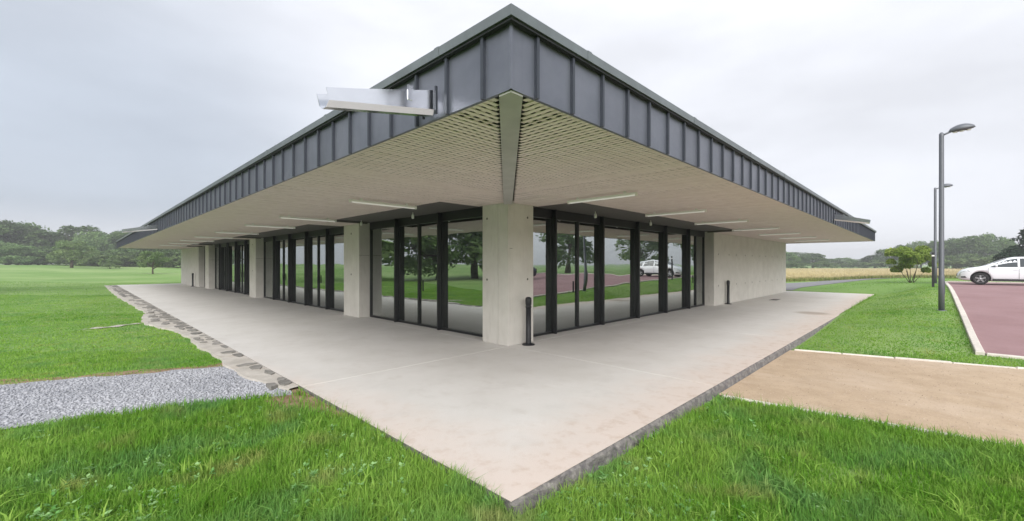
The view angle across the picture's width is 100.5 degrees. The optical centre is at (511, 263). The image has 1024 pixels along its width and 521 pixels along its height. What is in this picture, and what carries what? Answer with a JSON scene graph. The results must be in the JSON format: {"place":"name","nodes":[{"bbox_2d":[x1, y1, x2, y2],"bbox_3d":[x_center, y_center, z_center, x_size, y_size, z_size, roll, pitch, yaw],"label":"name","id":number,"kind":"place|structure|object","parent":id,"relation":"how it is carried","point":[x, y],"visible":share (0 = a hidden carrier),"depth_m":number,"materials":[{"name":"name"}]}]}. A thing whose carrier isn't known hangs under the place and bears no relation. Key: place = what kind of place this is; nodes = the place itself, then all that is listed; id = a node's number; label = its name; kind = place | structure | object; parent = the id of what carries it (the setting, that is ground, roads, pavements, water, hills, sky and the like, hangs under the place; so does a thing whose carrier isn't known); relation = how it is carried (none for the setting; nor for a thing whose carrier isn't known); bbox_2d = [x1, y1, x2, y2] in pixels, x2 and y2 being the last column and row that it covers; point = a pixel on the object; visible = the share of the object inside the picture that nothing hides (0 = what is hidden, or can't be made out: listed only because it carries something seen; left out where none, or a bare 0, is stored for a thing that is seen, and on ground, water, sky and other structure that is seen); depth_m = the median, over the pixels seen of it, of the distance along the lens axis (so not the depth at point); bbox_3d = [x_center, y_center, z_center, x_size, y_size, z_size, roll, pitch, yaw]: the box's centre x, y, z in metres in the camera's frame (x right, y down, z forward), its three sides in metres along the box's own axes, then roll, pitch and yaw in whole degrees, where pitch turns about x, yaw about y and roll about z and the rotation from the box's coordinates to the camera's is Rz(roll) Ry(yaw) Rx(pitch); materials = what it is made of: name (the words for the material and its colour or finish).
{"place":"outdoors","nodes":[
{"label":"outdoors","id":0,"kind":"place"},
{"bbox_2d":[0,365,291,429],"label":"gravel path","id":1,"kind":"structure","parent":0,"point":[72,413],"depth_m":5.70,"materials":[{"name":"grey gravel"}]},
{"bbox_2d":[117,283,873,516],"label":"pavement","id":2,"kind":"structure","parent":0,"point":[517,423],"depth_m":6.85,"materials":[{"name":"concrete"}]},
{"bbox_2d":[116,3,876,345],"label":"pavilion","id":3,"kind":"structure","parent":2,"relation":"on","point":[490,145],"depth_m":9.03,"materials":[{"name":"grey metal"}]},
{"bbox_2d":[194,235,232,238],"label":"strip light","id":4,"kind":"object","parent":3,"relation":"attached to","point":[200,236],"visible":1,"depth_m":19.24,"materials":[{"name":"white plastic"}]},
{"bbox_2d":[215,244,218,288],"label":"window","id":5,"kind":"structure","parent":3,"relation":"in","point":[216,245],"depth_m":28.81,"materials":[{"name":"glass"}]},
{"bbox_2d":[219,243,225,290],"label":"window","id":6,"kind":"structure","parent":3,"relation":"in","point":[222,247],"depth_m":27.81,"materials":[{"name":"black metal"}]},
{"bbox_2d":[226,242,233,291],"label":"window","id":7,"kind":"structure","parent":3,"relation":"in","point":[229,246],"depth_m":26.35,"materials":[{"name":"clear glass"}]},
{"bbox_2d":[215,231,258,234],"bbox_3d":[-10.667,-1.219,16.528,0.056,0.102,1.460,0,0,44],"label":"strip light","id":8,"kind":"object","parent":3,"relation":"attached to","point":[236,232],"visible":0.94,"depth_m":16.49,"materials":[{"name":"white plastic"}]},
{"bbox_2d":[234,241,246,293],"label":"window","id":9,"kind":"structure","parent":3,"relation":"in","point":[239,245],"depth_m":24.88,"materials":[{"name":"clear glass"}]},
{"bbox_2d":[244,240,248,294],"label":"window","id":10,"kind":"structure","parent":3,"relation":"in","point":[245,241],"depth_m":23.60,"materials":[{"name":"black metal"}]},
{"bbox_2d":[264,236,272,298],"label":"window","id":11,"kind":"structure","parent":3,"relation":"in","point":[268,241],"depth_m":21.09,"materials":[{"name":"clear glass"}]},
{"bbox_2d":[245,223,294,228],"bbox_3d":[-7.740,-1.219,13.658,0.056,0.102,1.460,0,0,44],"label":"strip light","id":12,"kind":"object","parent":3,"relation":"attached to","point":[252,225],"visible":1,"depth_m":13.59,"materials":[{"name":"white plastic"}]},
{"bbox_2d":[273,234,287,301],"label":"window","id":13,"kind":"structure","parent":3,"relation":"in","point":[280,243],"depth_m":19.84,"materials":[{"name":"clear glass"}]},
{"bbox_2d":[288,232,303,304],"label":"window","id":14,"kind":"structure","parent":3,"relation":"in","point":[295,240],"depth_m":18.39,"materials":[{"name":"clear glass"}]},
{"bbox_2d":[279,215,336,221],"bbox_3d":[-5.434,-1.219,11.396,0.056,0.102,1.460,0,0,44],"label":"strip light","id":15,"kind":"object","parent":3,"relation":"attached to","point":[302,218],"visible":0.93,"depth_m":11.33,"materials":[{"name":"white plastic"}]},
{"bbox_2d":[304,229,324,308],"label":"window","id":16,"kind":"structure","parent":3,"relation":"in","point":[314,241],"depth_m":16.98,"materials":[{"name":"clear glass"}]},
{"bbox_2d":[325,227,343,311],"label":"window","id":17,"kind":"structure","parent":3,"relation":"in","point":[334,237],"depth_m":15.66,"materials":[{"name":"clear glass"}]},
{"bbox_2d":[370,219,393,320],"bbox_3d":[-3.925,0.187,13.106,1.716,3.022,0.105,0,0,44],"label":"window","id":18,"kind":"structure","parent":3,"relation":"in","point":[381,232],"depth_m":13.19,"materials":[{"name":"clear glass"}]},
{"bbox_2d":[349,198,416,208],"bbox_3d":[-2.564,-1.219,8.581,0.056,0.102,1.460,0,0,44],"label":"strip light","id":19,"kind":"object","parent":3,"relation":"attached to","point":[361,201],"visible":1,"depth_m":8.52,"materials":[{"name":"white plastic"}]},
{"bbox_2d":[394,213,436,328],"bbox_3d":[-2.603,0.187,11.732,2.144,3.022,0.215,0,0,44],"label":"window","id":20,"kind":"structure","parent":3,"relation":"in","point":[415,240],"depth_m":11.86,"materials":[{"name":"clear glass"}]},
{"bbox_2d":[437,207,482,336],"bbox_3d":[-1.139,0.187,10.297,2.004,3.022,0.215,0,0,44],"label":"window","id":21,"kind":"structure","parent":3,"relation":"in","point":[459,232],"depth_m":10.50,"materials":[{"name":"clear glass"}]},
{"bbox_2d":[533,207,556,336],"bbox_3d":[0.627,0.187,10.010,0.215,3.022,1.124,0,0,44],"label":"window","id":22,"kind":"structure","parent":3,"relation":"in","point":[544,220],"depth_m":10.24,"materials":[{"name":"clear glass"}]},
{"bbox_2d":[557,210,604,332],"bbox_3d":[1.754,0.187,11.159,0.215,3.022,2.144,0,0,44],"label":"window","id":23,"kind":"structure","parent":3,"relation":"in","point":[580,237],"depth_m":11.27,"materials":[{"name":"clear glass"}]},
{"bbox_2d":[567,191,637,203],"bbox_3d":[1.616,-1.219,7.787,1.460,0.102,0.056,0,0,44],"label":"strip light","id":24,"kind":"object","parent":3,"relation":"attached to","point":[624,194],"visible":0.99,"depth_m":7.71,"materials":[{"name":"white plastic"}]},
{"bbox_2d":[605,217,639,323],"bbox_3d":[3.207,0.187,12.640,0.215,3.022,2.054,0,0,44],"label":"window","id":25,"kind":"structure","parent":3,"relation":"in","point":[622,237],"depth_m":12.80,"materials":[{"name":"clear glass"}]},
{"bbox_2d":[640,222,667,316],"bbox_3d":[4.611,0.187,14.072,0.215,3.022,2.004,0,0,44],"label":"window","id":26,"kind":"structure","parent":3,"relation":"in","point":[654,238],"depth_m":14.29,"materials":[{"name":"clear glass"}]},
{"bbox_2d":[645,208,706,216],"bbox_3d":[3.843,-1.219,10.057,1.460,0.102,0.056,0,0,44],"label":"strip light","id":27,"kind":"object","parent":3,"relation":"attached to","point":[674,213],"visible":0.96,"depth_m":10.00,"materials":[{"name":"white plastic"}]},
{"bbox_2d":[668,226,690,311],"bbox_3d":[5.994,0.187,15.482,0.215,3.022,1.994,0,0,44],"label":"window","id":28,"kind":"structure","parent":3,"relation":"in","point":[679,239],"depth_m":15.78,"materials":[{"name":"clear glass"}]},
{"bbox_2d":[691,230,704,307],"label":"window","id":29,"kind":"structure","parent":3,"relation":"in","point":[697,237],"depth_m":17.00,"materials":[{"name":"clear glass"}]},
{"bbox_2d":[694,219,748,224],"bbox_3d":[6.013,-1.219,12.271,1.460,0.102,0.056,0,0,44],"label":"strip light","id":30,"kind":"object","parent":3,"relation":"attached to","point":[732,221],"visible":1,"depth_m":12.22,"materials":[{"name":"white plastic"}]},
{"bbox_2d":[732,226,779,230],"bbox_3d":[8.394,-1.219,14.698,1.460,0.102,0.056,0,0,44],"label":"strip light","id":31,"kind":"object","parent":3,"relation":"attached to","point":[739,229],"visible":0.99,"depth_m":14.65,"materials":[{"name":"white plastic"}]},
{"bbox_2d":[758,232,800,235],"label":"strip light","id":32,"kind":"object","parent":3,"relation":"attached to","point":[779,233],"visible":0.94,"depth_m":17.02,"materials":[{"name":"white plastic"}]},
{"bbox_2d":[779,236,816,238],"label":"strip light","id":33,"kind":"object","parent":3,"relation":"attached to","point":[798,237],"visible":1,"depth_m":19.40,"materials":[{"name":"white plastic"}]},
{"bbox_2d":[522,297,534,345],"bbox_3d":[0.346,1.196,8.949,0.270,1.008,0.270,0,0,44],"label":"bollard","id":34,"kind":"object","parent":2,"relation":"on","point":[528,303],"visible":1,"depth_m":8.90,"materials":[{"name":"black metal"}]},
{"bbox_2d":[725,280,730,303],"bbox_3d":[9.154,1.196,18.015,0.270,1.008,0.270,0,0,-19],"label":"bollard","id":35,"kind":"object","parent":2,"relation":"on","point":[728,290],"visible":1,"depth_m":17.97,"materials":[{"name":"black metal"}]},
{"bbox_2d":[0,264,1023,520],"bbox_3d":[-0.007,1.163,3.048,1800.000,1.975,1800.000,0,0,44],"label":"lawn","id":36,"kind":"structure","parent":0,"point":[54,274],"depth_m":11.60,"materials":[{"name":"green plant"}]},
{"bbox_2d":[0,225,16,241],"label":"broadleaf tree","id":37,"kind":"object","parent":36,"relation":"on","point":[2,233],"visible":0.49,"depth_m":93.85,"materials":[{"name":"green plant"}]},
{"bbox_2d":[0,241,19,255],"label":"broadleaf tree","id":38,"kind":"object","parent":36,"relation":"on","point":[4,244],"visible":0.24,"depth_m":88.42,"materials":[{"name":"green plant"}]},
{"bbox_2d":[0,219,46,264],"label":"broadleaf tree","id":39,"kind":"object","parent":36,"relation":"on","point":[20,229],"visible":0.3,"depth_m":95.18,"materials":[{"name":"green plant"}]},
{"bbox_2d":[0,245,47,264],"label":"broadleaf tree","id":40,"kind":"object","parent":36,"relation":"on","point":[16,251],"visible":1,"depth_m":85.01,"materials":[{"name":"green plant"}]},
{"bbox_2d":[4,221,53,264],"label":"broadleaf tree","id":41,"kind":"object","parent":36,"relation":"on","point":[34,226],"visible":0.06,"depth_m":98.79,"materials":[{"name":"green plant"}]},
{"bbox_2d":[12,258,49,264],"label":"hedge bush","id":42,"kind":"object","parent":36,"relation":"on","point":[43,260],"visible":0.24,"depth_m":89.68,"materials":[{"name":"green plant"}]},
{"bbox_2d":[12,229,66,264],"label":"broadleaf tree","id":43,"kind":"object","parent":36,"relation":"on","point":[57,237],"visible":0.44,"depth_m":97.74,"materials":[{"name":"green plant"}]},
{"bbox_2d":[18,246,64,264],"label":"broadleaf tree","id":44,"kind":"object","parent":36,"relation":"on","point":[46,249],"visible":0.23,"depth_m":91.88,"materials":[{"name":"green plant"}]},
{"bbox_2d":[46,257,88,265],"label":"hedge bush","id":45,"kind":"object","parent":36,"relation":"on","point":[59,261],"visible":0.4,"depth_m":86.48,"materials":[{"name":"green plant"}]},
{"bbox_2d":[45,240,99,267],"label":"tree","id":46,"kind":"object","parent":36,"relation":"on","point":[68,247],"visible":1,"depth_m":75.10,"materials":[{"name":"green plant"}]},
{"bbox_2d":[54,258,95,265],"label":"hedge bush","id":47,"kind":"object","parent":36,"relation":"on","point":[75,262],"visible":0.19,"depth_m":87.12,"materials":[{"name":"green plant"}]},
{"bbox_2d":[56,225,105,255],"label":"broadleaf tree","id":48,"kind":"object","parent":36,"relation":"on","point":[66,231],"visible":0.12,"depth_m":106.42,"materials":[{"name":"green plant"}]},
{"bbox_2d":[74,250,109,265],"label":"broadleaf tree","id":49,"kind":"object","parent":36,"relation":"on","point":[102,253],"visible":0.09,"depth_m":92.28,"materials":[{"name":"green plant"}]},
{"bbox_2d":[76,251,109,266],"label":"hedge bush","id":50,"kind":"object","parent":36,"relation":"on","point":[90,260],"visible":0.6,"depth_m":84.85,"materials":[{"name":"green plant"}]},
{"bbox_2d":[72,231,115,254],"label":"broadleaf tree","id":51,"kind":"object","parent":36,"relation":"on","point":[91,238],"visible":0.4,"depth_m":102.91,"materials":[{"name":"green plant"}]},
{"bbox_2d":[98,255,121,268],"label":"meadow bush","id":52,"kind":"object","parent":36,"relation":"on","point":[109,263],"visible":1,"depth_m":77.68,"materials":[{"name":"green plant"}]},
{"bbox_2d":[80,323,139,329],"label":"bare soil","id":53,"kind":"structure","parent":36,"relation":"on","point":[110,326],"depth_m":11.83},
{"bbox_2d":[0,363,222,384],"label":"bare soil","id":54,"kind":"structure","parent":36,"relation":"on","point":[130,372],"depth_m":6.81,"materials":[{"name":"brown soil"}]},
{"bbox_2d":[105,230,143,253],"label":"broadleaf tree","id":55,"kind":"object","parent":36,"relation":"on","point":[117,235],"visible":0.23,"depth_m":104.56,"materials":[{"name":"green plant"}]},
{"bbox_2d":[105,249,147,263],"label":"broadleaf tree","id":56,"kind":"object","parent":36,"relation":"on","point":[133,252],"visible":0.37,"depth_m":92.56,"materials":[{"name":"green plant"}]},
{"bbox_2d":[114,252,140,266],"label":"hedge bush","id":57,"kind":"object","parent":36,"relation":"on","point":[124,258],"visible":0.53,"depth_m":89.49,"materials":[{"name":"green plant"}]},
{"bbox_2d":[120,256,150,265],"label":"hedge bush","id":58,"kind":"object","parent":36,"relation":"on","point":[129,264],"visible":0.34,"depth_m":91.25,"materials":[{"name":"green plant"}]},
{"bbox_2d":[136,250,171,273],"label":"young tree","id":59,"kind":"object","parent":36,"relation":"on","point":[154,259],"visible":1,"depth_m":63.77,"materials":[{"name":"green plant"}]},
{"bbox_2d":[145,249,180,266],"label":"broadleaf tree","id":60,"kind":"object","parent":36,"relation":"on","point":[168,253],"visible":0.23,"depth_m":94.41,"materials":[{"name":"green plant"}]},
{"bbox_2d":[165,252,180,267],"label":"hedge bush","id":61,"kind":"object","parent":36,"relation":"on","point":[175,260],"visible":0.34,"depth_m":92.76,"materials":[{"name":"green plant"}]},
{"bbox_2d":[106,285,298,390],"bbox_3d":[-17.707,1.765,19.812,40.450,0.146,0.864,0,0,44],"label":"stone edging","id":62,"kind":"object","parent":36,"relation":"on","point":[242,365],"visible":0.94,"depth_m":9.05,"materials":[{"name":"grey stone"}]},
{"bbox_2d":[265,387,340,414],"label":"bare soil","id":63,"kind":"structure","parent":36,"relation":"on","point":[286,398],"depth_m":5.45,"materials":[{"name":"brown soil"}]},
{"bbox_2d":[7,399,911,520],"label":"weeds","id":64,"kind":"object","parent":36,"relation":"on","point":[38,510],"visible":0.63,"depth_m":3.27,"materials":[{"name":"green plant"}]},
{"bbox_2d":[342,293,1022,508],"bbox_3d":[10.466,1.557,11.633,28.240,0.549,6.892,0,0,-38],"label":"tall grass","id":65,"kind":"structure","parent":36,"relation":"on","point":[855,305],"depth_m":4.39,"materials":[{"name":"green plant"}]},
{"bbox_2d":[786,251,802,265],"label":"broadleaf tree","id":66,"kind":"object","parent":36,"relation":"on","point":[790,256],"visible":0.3,"depth_m":138.12,"materials":[{"name":"green plant"}]},
{"bbox_2d":[786,261,807,267],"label":"hedge bush","id":67,"kind":"object","parent":36,"relation":"on","point":[790,264],"visible":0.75,"depth_m":129.61,"materials":[{"name":"green plant"}]},
{"bbox_2d":[786,252,812,267],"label":"broadleaf tree","id":68,"kind":"object","parent":36,"relation":"on","point":[804,256],"visible":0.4,"depth_m":147.97,"materials":[{"name":"green plant"}]},
{"bbox_2d":[806,253,827,267],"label":"broadleaf tree","id":69,"kind":"object","parent":36,"relation":"on","point":[817,257],"visible":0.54,"depth_m":147.87,"materials":[{"name":"green plant"}]},
{"bbox_2d":[806,261,838,267],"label":"hedge bush","id":70,"kind":"object","parent":36,"relation":"on","point":[824,264],"visible":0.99,"depth_m":138.02,"materials":[{"name":"green plant"}]},
{"bbox_2d":[820,258,839,267],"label":"broadleaf tree","id":71,"kind":"object","parent":36,"relation":"on","point":[831,260],"visible":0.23,"depth_m":163.20,"materials":[{"name":"green plant"}]},
{"bbox_2d":[835,257,856,267],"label":"broadleaf tree","id":72,"kind":"object","parent":36,"relation":"on","point":[846,260],"visible":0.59,"depth_m":162.97,"materials":[{"name":"green plant"}]},
{"bbox_2d":[836,262,866,267],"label":"hedge bush","id":73,"kind":"object","parent":36,"relation":"on","point":[850,265],"visible":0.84,"depth_m":148.38,"materials":[{"name":"green plant"}]},
{"bbox_2d":[721,395,1017,447],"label":"path kerb","id":74,"kind":"structure","parent":36,"relation":"on","point":[750,400],"depth_m":5.13,"materials":[{"name":"concrete"}]},
{"bbox_2d":[786,274,955,281],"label":"rough verge","id":75,"kind":"structure","parent":36,"relation":"on","point":[800,279],"depth_m":40.63,"materials":[{"name":"green plant"}]},
{"bbox_2d":[860,255,885,267],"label":"broadleaf tree","id":76,"kind":"object","parent":36,"relation":"on","point":[867,258],"visible":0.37,"depth_m":150.20,"materials":[{"name":"green plant"}]},
{"bbox_2d":[859,260,890,267],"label":"hedge bush","id":77,"kind":"object","parent":36,"relation":"on","point":[873,264],"visible":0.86,"depth_m":131.67,"materials":[{"name":"green plant"}]},
{"bbox_2d":[872,248,898,267],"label":"broadleaf tree","id":78,"kind":"object","parent":36,"relation":"on","point":[881,255],"visible":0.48,"depth_m":139.84,"materials":[{"name":"green plant"}]},
{"bbox_2d":[884,260,920,267],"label":"hedge bush","id":79,"kind":"object","parent":36,"relation":"on","point":[897,264],"visible":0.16,"depth_m":119.63,"materials":[{"name":"green plant"}]},
{"bbox_2d":[794,349,1023,368],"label":"path kerb","id":80,"kind":"structure","parent":36,"relation":"on","point":[928,360],"depth_m":7.97,"materials":[{"name":"concrete"}]},
{"bbox_2d":[884,245,938,282],"bbox_3d":[24.768,0.065,26.662,2.995,2.536,2.661,0,0,-18],"label":"shrub","id":81,"kind":"object","parent":36,"relation":"on","point":[909,258],"visible":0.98,"depth_m":26.40,"materials":[{"name":"green plant"}]},
{"bbox_2d":[905,240,928,267],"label":"broadleaf tree","id":82,"kind":"object","parent":36,"relation":"on","point":[919,243],"visible":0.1,"depth_m":127.94,"materials":[{"name":"green plant"}]},
{"bbox_2d":[932,252,934,286],"bbox_3d":[21.281,0.395,21.500,0.104,1.950,0.124,0,0,44],"label":"marker post","id":83,"kind":"object","parent":36,"relation":"on","point":[933,269],"visible":0.82,"depth_m":21.45,"materials":[{"name":"black metal"}]},
{"bbox_2d":[924,240,956,263],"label":"broadleaf tree","id":84,"kind":"object","parent":36,"relation":"on","point":[931,246],"visible":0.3,"depth_m":118.13,"materials":[{"name":"green plant"}]},
{"bbox_2d":[934,184,952,282],"bbox_3d":[25.721,-1.767,25.413,0.890,6.013,0.340,0,0,36],"label":"street lamp","id":85,"kind":"object","parent":36,"relation":"on","point":[935,217],"visible":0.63,"depth_m":25.54,"materials":[{"name":"grey metal"}]},
{"bbox_2d":[931,255,965,268],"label":"hedge bush","id":86,"kind":"object","parent":36,"relation":"on","point":[947,261],"visible":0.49,"depth_m":102.59,"materials":[{"name":"green plant"}]},
{"bbox_2d":[937,237,975,267],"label":"broadleaf tree","id":87,"kind":"object","parent":36,"relation":"on","point":[951,242],"visible":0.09,"depth_m":117.13,"materials":[{"name":"green plant"}]},
{"bbox_2d":[938,123,975,310],"bbox_3d":[14.123,-1.418,13.553,0.890,6.013,0.340,0,0,36],"label":"street lamp","id":88,"kind":"object","parent":36,"relation":"on","point":[941,276],"visible":0.94,"depth_m":13.69,"materials":[{"name":"grey metal"}]},
{"bbox_2d":[947,235,997,268],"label":"broadleaf tree","id":89,"kind":"object","parent":36,"relation":"on","point":[960,244],"visible":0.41,"depth_m":111.84,"materials":[{"name":"green plant"}]},
{"bbox_2d":[952,253,992,268],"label":"hedge bush","id":90,"kind":"object","parent":36,"relation":"on","point":[969,262],"visible":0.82,"depth_m":99.42,"materials":[{"name":"green plant"}]},
{"bbox_2d":[966,232,1015,257],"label":"broadleaf tree","id":91,"kind":"object","parent":36,"relation":"on","point":[1005,243],"visible":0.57,"depth_m":108.61,"materials":[{"name":"green plant"}]},
{"bbox_2d":[990,229,1023,262],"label":"pine tree","id":92,"kind":"object","parent":36,"relation":"on","point":[1014,251],"visible":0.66,"depth_m":48.08,"materials":[{"name":"green plant"}]},
{"bbox_2d":[0,0,1023,264],"label":"sky","id":93,"kind":"structure","parent":0,"point":[114,114],"materials":[{"name":"white"}]},
{"bbox_2d":[786,278,883,289],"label":"road","id":94,"kind":"structure","parent":0,"point":[791,286],"depth_m":34.81,"materials":[{"name":"grey asphalt"}]},
{"bbox_2d":[719,350,1023,445],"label":"sand path","id":95,"kind":"structure","parent":0,"point":[882,385],"depth_m":6.05,"materials":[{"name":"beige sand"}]},
{"bbox_2d":[786,268,961,276],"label":"grain field","id":96,"kind":"structure","parent":0,"point":[834,269],"depth_m":91.86,"materials":[{"name":"beige plant"}]},
{"bbox_2d":[786,268,962,279],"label":"grain","id":97,"kind":"object","parent":96,"relation":"on","point":[811,274],"visible":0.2,"depth_m":50.58},
{"bbox_2d":[948,282,1023,355],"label":"car park","id":98,"kind":"structure","parent":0,"point":[994,313],"depth_m":12.84,"materials":[{"name":"red asphalt"}]},
{"bbox_2d":[945,281,984,355],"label":"parking kerb","id":99,"kind":"structure","parent":98,"relation":"on","point":[978,349],"depth_m":11.00,"materials":[{"name":"concrete"}]},
{"bbox_2d":[947,281,1023,282],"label":"parking kerb","id":100,"kind":"structure","parent":98,"relation":"on","point":[987,282],"depth_m":25.00,"materials":[{"name":"concrete"}]},
{"bbox_2d":[956,257,1023,284],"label":"parked car","id":101,"kind":"object","parent":98,"relation":"on","point":[1010,269],"visible":1,"depth_m":22.45,"materials":[{"name":"white paint"}]},
{"bbox_2d":[986,353,1023,359],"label":"parking kerb","id":102,"kind":"structure","parent":98,"relation":"on","point":[1003,355],"depth_m":8.18,"materials":[{"name":"concrete"}]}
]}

